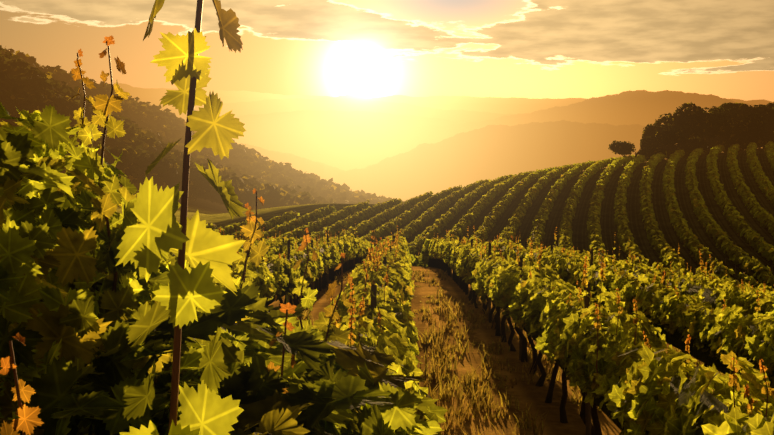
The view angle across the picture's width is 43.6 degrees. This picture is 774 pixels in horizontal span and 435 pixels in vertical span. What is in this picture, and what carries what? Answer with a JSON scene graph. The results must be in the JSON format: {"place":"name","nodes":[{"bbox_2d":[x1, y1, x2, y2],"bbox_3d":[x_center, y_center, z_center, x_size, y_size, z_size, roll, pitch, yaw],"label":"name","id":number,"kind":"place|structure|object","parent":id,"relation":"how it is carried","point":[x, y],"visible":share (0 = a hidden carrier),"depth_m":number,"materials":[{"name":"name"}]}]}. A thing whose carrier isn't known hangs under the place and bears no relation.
{"place":"outdoors","nodes":[
{"label":"outdoors","id":0,"kind":"place"},
{"bbox_2d":[237,143,387,197],"bbox_3d":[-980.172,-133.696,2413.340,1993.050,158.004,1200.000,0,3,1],"label":"mountain","id":1,"kind":"structure","parent":0,"point":[320,169],"depth_m":2271.25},
{"bbox_2d":[160,98,516,122],"bbox_3d":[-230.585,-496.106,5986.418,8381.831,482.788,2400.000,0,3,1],"label":"mountain","id":2,"kind":"structure","parent":0,"point":[266,106],"depth_m":5831.26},
{"bbox_2d":[219,110,459,163],"bbox_3d":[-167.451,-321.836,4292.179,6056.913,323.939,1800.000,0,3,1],"label":"mountain","id":3,"kind":"structure","parent":0,"point":[325,137],"depth_m":3999.75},
{"bbox_2d":[134,94,567,113],"bbox_3d":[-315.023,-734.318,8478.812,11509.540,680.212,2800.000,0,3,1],"label":"mountain","id":4,"kind":"structure","parent":0,"point":[502,108],"depth_m":8309.57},
{"bbox_2d":[0,0,773,101],"label":"sky","id":5,"kind":"structure","parent":0,"point":[531,49],"materials":[{"name":"yellow"}]},
{"bbox_2d":[9,0,769,434],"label":"vine shoots","id":6,"kind":"object","parent":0,"point":[183,250],"visible":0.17,"depth_m":1.24,"materials":[{"name":"plant"}]},
{"bbox_2d":[60,148,773,434],"bbox_3d":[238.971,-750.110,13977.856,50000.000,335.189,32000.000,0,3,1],"label":"ground","id":7,"kind":"structure","parent":0,"point":[218,216],"depth_m":135.06,"materials":[{"name":"brown soil"}]},
{"bbox_2d":[0,45,406,209],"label":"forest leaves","id":8,"kind":"object","parent":7,"relation":"on","point":[29,84],"visible":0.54,"depth_m":379.17,"materials":[{"name":"green plant"}]},
{"bbox_2d":[0,0,773,434],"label":"vine leaves","id":9,"kind":"object","parent":7,"relation":"on","point":[92,354],"visible":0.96,"depth_m":2.18,"materials":[{"name":"green plant"}]},
{"bbox_2d":[167,223,773,305],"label":"vine leaves","id":10,"kind":"object","parent":7,"relation":"on","point":[357,247],"visible":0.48,"depth_m":23.80,"materials":[{"name":"green plant"}]},
{"bbox_2d":[170,147,773,434],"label":"rows","id":11,"kind":"object","parent":7,"relation":"on","point":[706,397],"visible":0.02,"depth_m":20.50,"materials":[{"name":"green plant"}]},
{"bbox_2d":[206,141,773,290],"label":"vineyard rows","id":12,"kind":"object","parent":7,"relation":"on","point":[592,168],"visible":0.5,"depth_m":156.45,"materials":[{"name":"green plant"}]},
{"bbox_2d":[275,269,723,434],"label":"aisle grass","id":13,"kind":"structure","parent":7,"relation":"on","point":[469,382],"depth_m":13.08,"materials":[{"name":"brown plant"}]},
{"bbox_2d":[247,233,772,434],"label":"vineyard posts","id":14,"kind":"object","parent":7,"relation":"on","point":[587,404],"visible":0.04,"depth_m":14.39,"materials":[{"name":"brown wood"}]},
{"bbox_2d":[265,175,773,434],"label":"vine trunks","id":15,"kind":"object","parent":7,"relation":"on","point":[472,297],"visible":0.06,"depth_m":17.12,"materials":[{"name":"brown wood"}]},
{"bbox_2d":[608,102,773,161],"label":"copse","id":16,"kind":"object","parent":7,"relation":"on","point":[690,128],"depth_m":229.15,"materials":[{"name":"green plant"}]},
{"bbox_2d":[113,83,772,104],"bbox_3d":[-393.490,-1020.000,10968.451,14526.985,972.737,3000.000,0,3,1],"label":"mountain","id":17,"kind":"structure","parent":0,"point":[134,92],"depth_m":10753.27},
{"bbox_2d":[327,90,754,170],"bbox_3d":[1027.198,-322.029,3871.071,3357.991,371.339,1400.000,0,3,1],"label":"mountain","id":18,"kind":"structure","parent":0,"point":[642,107],"depth_m":3715.01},
{"bbox_2d":[338,120,761,197],"bbox_3d":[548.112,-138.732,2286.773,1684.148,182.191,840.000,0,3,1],"label":"mountain","id":19,"kind":"structure","parent":0,"point":[487,152],"depth_m":2118.06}
]}

